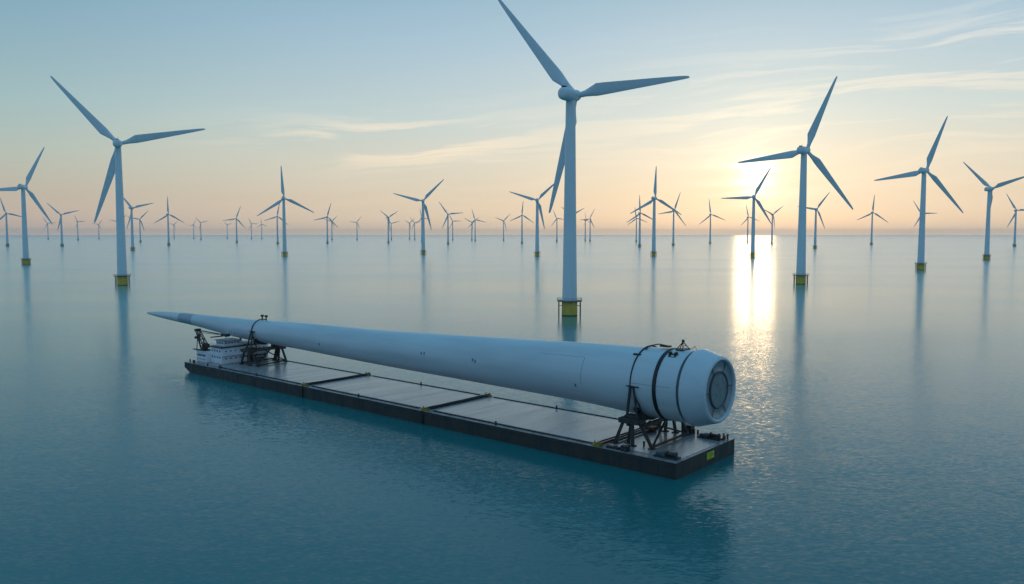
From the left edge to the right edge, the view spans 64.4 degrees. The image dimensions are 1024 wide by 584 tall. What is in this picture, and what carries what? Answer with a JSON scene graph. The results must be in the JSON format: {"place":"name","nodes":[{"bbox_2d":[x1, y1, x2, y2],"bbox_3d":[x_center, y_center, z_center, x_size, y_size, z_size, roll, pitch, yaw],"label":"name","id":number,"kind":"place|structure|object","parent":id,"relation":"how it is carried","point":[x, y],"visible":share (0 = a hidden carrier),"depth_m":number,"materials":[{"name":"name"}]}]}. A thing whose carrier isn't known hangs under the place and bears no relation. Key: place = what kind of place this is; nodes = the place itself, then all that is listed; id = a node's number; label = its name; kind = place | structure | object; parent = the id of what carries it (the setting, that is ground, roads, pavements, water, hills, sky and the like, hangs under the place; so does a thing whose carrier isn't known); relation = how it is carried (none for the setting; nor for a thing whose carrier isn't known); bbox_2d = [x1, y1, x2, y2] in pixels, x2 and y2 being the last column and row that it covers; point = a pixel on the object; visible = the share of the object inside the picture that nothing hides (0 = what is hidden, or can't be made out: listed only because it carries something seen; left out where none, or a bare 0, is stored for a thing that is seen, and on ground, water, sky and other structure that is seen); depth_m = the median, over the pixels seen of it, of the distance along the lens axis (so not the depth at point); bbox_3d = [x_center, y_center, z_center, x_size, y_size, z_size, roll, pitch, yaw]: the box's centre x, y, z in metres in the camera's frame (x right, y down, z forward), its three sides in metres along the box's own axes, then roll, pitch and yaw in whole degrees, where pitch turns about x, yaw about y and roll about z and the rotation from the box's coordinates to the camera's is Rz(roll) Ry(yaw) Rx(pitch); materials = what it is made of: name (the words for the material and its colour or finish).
{"place":"outdoors","nodes":[
{"label":"outdoors","id":0,"kind":"place"},
{"bbox_2d":[0,235,1023,583],"bbox_3d":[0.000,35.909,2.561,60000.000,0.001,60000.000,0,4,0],"label":"sea","id":1,"kind":"structure","parent":0,"point":[872,423],"depth_m":152.36,"materials":[{"name":"liquid"}]},
{"bbox_2d":[0,198,21,246],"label":"wind turbine","id":2,"kind":"object","parent":1,"relation":"in","point":[7,239],"visible":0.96,"depth_m":2353.50,"materials":[{"name":"metal"}]},
{"bbox_2d":[0,147,52,264],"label":"wind turbine","id":3,"kind":"object","parent":1,"relation":"in","point":[26,259],"visible":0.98,"depth_m":957.63,"materials":[{"name":"metal"}]},
{"bbox_2d":[47,203,78,246],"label":"wind turbine","id":4,"kind":"object","parent":1,"relation":"in","point":[60,225],"visible":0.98,"depth_m":2341.51,"materials":[{"name":"metal"}]},
{"bbox_2d":[74,215,84,239],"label":"wind turbine","id":5,"kind":"object","parent":1,"relation":"in","point":[77,228],"visible":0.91,"depth_m":4755.09,"materials":[{"name":"metal"}]},
{"bbox_2d":[50,76,204,285],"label":"wind turbine","id":6,"kind":"object","parent":1,"relation":"in","point":[115,169],"visible":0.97,"depth_m":568.77,"materials":[{"name":"metal"}]},
{"bbox_2d":[127,211,147,241],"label":"wind turbine","id":7,"kind":"object","parent":1,"relation":"in","point":[140,226],"visible":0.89,"depth_m":3541.15,"materials":[{"name":"metal"}]},
{"bbox_2d":[124,198,152,250],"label":"wind turbine","id":8,"kind":"object","parent":1,"relation":"in","point":[131,208],"visible":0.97,"depth_m":1766.24,"materials":[{"name":"metal"}]},
{"bbox_2d":[155,196,183,245],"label":"wind turbine","id":9,"kind":"object","parent":1,"relation":"in","point":[167,216],"visible":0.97,"depth_m":2545.06,"materials":[{"name":"metal"}]},
{"bbox_2d":[195,217,205,239],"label":"wind turbine","id":10,"kind":"object","parent":1,"relation":"in","point":[200,228],"visible":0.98,"depth_m":4967.89,"materials":[{"name":"metal"}]},
{"bbox_2d":[223,206,244,242],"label":"wind turbine","id":11,"kind":"object","parent":1,"relation":"in","point":[236,225],"visible":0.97,"depth_m":3306.26,"materials":[{"name":"metal"}]},
{"bbox_2d":[264,204,287,243],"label":"wind turbine","id":12,"kind":"object","parent":1,"relation":"in","point":[277,242],"visible":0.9,"depth_m":2909.89,"materials":[{"name":"metal"}]},
{"bbox_2d":[257,167,313,255],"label":"wind turbine","id":13,"kind":"object","parent":1,"relation":"in","point":[283,199],"visible":0.97,"depth_m":1310.66,"materials":[{"name":"metal"}]},
{"bbox_2d":[316,204,335,243],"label":"wind turbine","id":14,"kind":"object","parent":1,"relation":"in","point":[327,217],"visible":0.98,"depth_m":3062.88,"materials":[{"name":"metal"}]},
{"bbox_2d":[324,216,336,239],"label":"wind turbine","id":15,"kind":"object","parent":1,"relation":"in","point":[331,228],"visible":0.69,"depth_m":4686.62,"materials":[{"name":"metal"}]},
{"bbox_2d":[381,211,397,242],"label":"wind turbine","id":16,"kind":"object","parent":1,"relation":"in","point":[388,223],"visible":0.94,"depth_m":3189.99,"materials":[{"name":"metal"}]},
{"bbox_2d":[385,217,398,239],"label":"wind turbine","id":17,"kind":"object","parent":1,"relation":"in","point":[391,227],"visible":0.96,"depth_m":4979.58,"materials":[{"name":"metal"}]},
{"bbox_2d":[393,179,443,254],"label":"wind turbine","id":18,"kind":"object","parent":1,"relation":"in","point":[422,251],"visible":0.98,"depth_m":1429.08,"materials":[{"name":"metal"}]},
{"bbox_2d":[416,211,426,241],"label":"wind turbine","id":19,"kind":"object","parent":1,"relation":"in","point":[421,225],"visible":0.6,"depth_m":3571.68,"materials":[{"name":"metal"}]},
{"bbox_2d":[439,202,458,244],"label":"wind turbine","id":20,"kind":"object","parent":1,"relation":"in","point":[447,219],"visible":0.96,"depth_m":2803.98,"materials":[{"name":"metal"}]},
{"bbox_2d":[184,325,734,479],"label":"barge","id":21,"kind":"object","parent":1,"relation":"on","point":[577,434],"visible":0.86,"depth_m":154.00,"materials":[{"name":"metal"}]},
{"bbox_2d":[193,328,229,350],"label":"deck crane","id":22,"kind":"object","parent":21,"relation":"on","point":[204,346],"visible":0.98,"depth_m":214.55,"materials":[{"name":"metal"}]},
{"bbox_2d":[246,352,265,359],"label":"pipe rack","id":23,"kind":"object","parent":21,"relation":"on","point":[261,357],"visible":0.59,"depth_m":214.56,"materials":[{"name":"metal"}]},
{"bbox_2d":[239,315,288,366],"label":"transport cradle","id":24,"kind":"object","parent":21,"relation":"on","point":[252,350],"visible":0.81,"depth_m":209.38,"materials":[{"name":"metal"}]},
{"bbox_2d":[611,344,691,449],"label":"transport cradle","id":25,"kind":"object","parent":21,"relation":"on","point":[639,417],"visible":0.77,"depth_m":129.45,"materials":[{"name":"metal"}]},
{"bbox_2d":[147,311,735,425],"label":"turbine blade","id":26,"kind":"object","parent":25,"relation":"on","point":[695,387],"visible":0.99,"depth_m":143.00,"materials":[{"name":"plastic"}]},
{"bbox_2d":[668,339,696,357],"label":"lifting clamp","id":27,"kind":"object","parent":26,"relation":"attached to","point":[675,354],"visible":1,"depth_m":127.92,"materials":[{"name":"metal"}]},
{"bbox_2d":[645,420,659,433],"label":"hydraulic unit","id":28,"kind":"object","parent":21,"relation":"on","point":[649,429],"visible":0.67,"depth_m":137.45,"materials":[{"name":"metal"}]},
{"bbox_2d":[653,450,680,459],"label":"mooring winch","id":29,"kind":"object","parent":21,"relation":"on","point":[667,454],"visible":1,"depth_m":121.61,"materials":[{"name":"metal"}]},
{"bbox_2d":[681,423,694,433],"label":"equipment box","id":30,"kind":"object","parent":21,"relation":"on","point":[690,428],"visible":0.63,"depth_m":136.41,"materials":[{"name":"metal"}]},
{"bbox_2d":[697,432,722,440],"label":"mooring winch","id":31,"kind":"object","parent":21,"relation":"on","point":[712,436],"visible":1,"depth_m":132.91,"materials":[{"name":"metal"}]},
{"bbox_2d":[466,218,477,240],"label":"wind turbine","id":32,"kind":"object","parent":1,"relation":"in","point":[471,229],"visible":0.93,"depth_m":4473.40,"materials":[{"name":"metal"}]},
{"bbox_2d":[468,211,486,240],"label":"wind turbine","id":33,"kind":"object","parent":1,"relation":"in","point":[475,224],"visible":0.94,"depth_m":4154.25,"materials":[{"name":"metal"}]},
{"bbox_2d":[495,214,509,240],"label":"wind turbine","id":34,"kind":"object","parent":1,"relation":"in","point":[503,225],"visible":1,"depth_m":4468.42,"materials":[{"name":"metal"}]},
{"bbox_2d":[510,204,531,243],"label":"wind turbine","id":35,"kind":"object","parent":1,"relation":"in","point":[521,215],"visible":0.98,"depth_m":3014.22,"materials":[{"name":"metal"}]},
{"bbox_2d":[509,184,553,255],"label":"wind turbine","id":36,"kind":"object","parent":1,"relation":"in","point":[538,209],"visible":0.96,"depth_m":1313.11,"materials":[{"name":"metal"}]},
{"bbox_2d":[551,210,563,241],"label":"wind turbine","id":37,"kind":"object","parent":1,"relation":"in","point":[556,227],"visible":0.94,"depth_m":3800.09,"materials":[{"name":"metal"}]},
{"bbox_2d":[582,209,594,240],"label":"wind turbine","id":38,"kind":"object","parent":1,"relation":"in","point":[590,226],"visible":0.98,"depth_m":3938.21,"materials":[{"name":"metal"}]},
{"bbox_2d":[498,0,689,315],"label":"wind turbine","id":39,"kind":"object","parent":1,"relation":"in","point":[569,94],"visible":0.96,"depth_m":355.18,"materials":[{"name":"white paint"}]},
{"bbox_2d":[628,209,645,241],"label":"wind turbine","id":40,"kind":"object","parent":1,"relation":"in","point":[636,224],"visible":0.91,"depth_m":3675.35,"materials":[{"name":"metal"}]},
{"bbox_2d":[626,195,652,246],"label":"wind turbine","id":41,"kind":"object","parent":1,"relation":"in","point":[639,240],"visible":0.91,"depth_m":2237.53,"materials":[{"name":"metal"}]},
{"bbox_2d":[630,166,681,255],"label":"wind turbine","id":42,"kind":"object","parent":1,"relation":"in","point":[653,200],"visible":0.98,"depth_m":1328.22,"materials":[{"name":"metal"}]},
{"bbox_2d":[659,192,685,245],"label":"wind turbine","id":43,"kind":"object","parent":1,"relation":"in","point":[673,243],"visible":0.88,"depth_m":2524.10,"materials":[{"name":"metal"}]},
{"bbox_2d":[700,201,725,243],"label":"wind turbine","id":44,"kind":"object","parent":1,"relation":"in","point":[710,222],"visible":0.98,"depth_m":3059.91,"materials":[{"name":"metal"}]},
{"bbox_2d":[721,167,771,256],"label":"wind turbine","id":45,"kind":"object","parent":1,"relation":"in","point":[752,253],"visible":0.97,"depth_m":1270.33,"materials":[{"name":"metal"}]},
{"bbox_2d":[741,205,758,241],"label":"wind turbine","id":46,"kind":"object","parent":1,"relation":"in","point":[747,219],"visible":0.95,"depth_m":3550.90,"materials":[{"name":"metal"}]},
{"bbox_2d":[764,206,782,243],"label":"wind turbine","id":47,"kind":"object","parent":1,"relation":"in","point":[771,242],"visible":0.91,"depth_m":2965.92,"materials":[{"name":"metal"}]},
{"bbox_2d":[738,76,852,283],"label":"wind turbine","id":48,"kind":"object","parent":1,"relation":"in","point":[800,274],"visible":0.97,"depth_m":579.72,"materials":[{"name":"metal"}]},
{"bbox_2d":[798,192,829,248],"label":"wind turbine","id":49,"kind":"object","parent":1,"relation":"in","point":[815,227],"visible":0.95,"depth_m":2006.97,"materials":[{"name":"metal"}]},
{"bbox_2d":[858,195,886,244],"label":"wind turbine","id":50,"kind":"object","parent":1,"relation":"in","point":[871,242],"visible":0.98,"depth_m":2704.62,"materials":[{"name":"metal"}]},
{"bbox_2d":[874,116,962,269],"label":"wind turbine","id":51,"kind":"object","parent":1,"relation":"in","point":[920,264],"visible":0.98,"depth_m":807.06,"materials":[{"name":"metal"}]},
{"bbox_2d":[914,202,935,226],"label":"wind turbine","id":52,"kind":"object","parent":1,"relation":"in","point":[919,211],"visible":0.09,"depth_m":2718.34,"materials":[{"name":"metal"}]},
{"bbox_2d":[963,162,1023,259],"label":"wind turbine","id":53,"kind":"object","parent":1,"relation":"in","point":[989,189],"visible":0.98,"depth_m":1135.54,"materials":[{"name":"metal"}]},
{"bbox_2d":[1007,195,1023,246],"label":"wind turbine","id":54,"kind":"object","parent":1,"relation":"in","point":[1015,216],"visible":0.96,"depth_m":2351.17,"materials":[{"name":"metal"}]},
{"bbox_2d":[0,0,1023,234],"label":"sky","id":55,"kind":"structure","parent":0,"point":[358,104],"materials":[{"name":"blue"}]},
{"bbox_2d":[606,444,620,449],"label":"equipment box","id":56,"kind":"object","parent":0,"point":[613,447],"visible":1,"depth_m":127.05,"materials":[{"name":"metal"}]},
{"bbox_2d":[620,444,629,451],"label":"equipment box","id":57,"kind":"object","parent":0,"point":[625,448],"visible":1,"depth_m":125.42,"materials":[{"name":"metal"}]}
]}

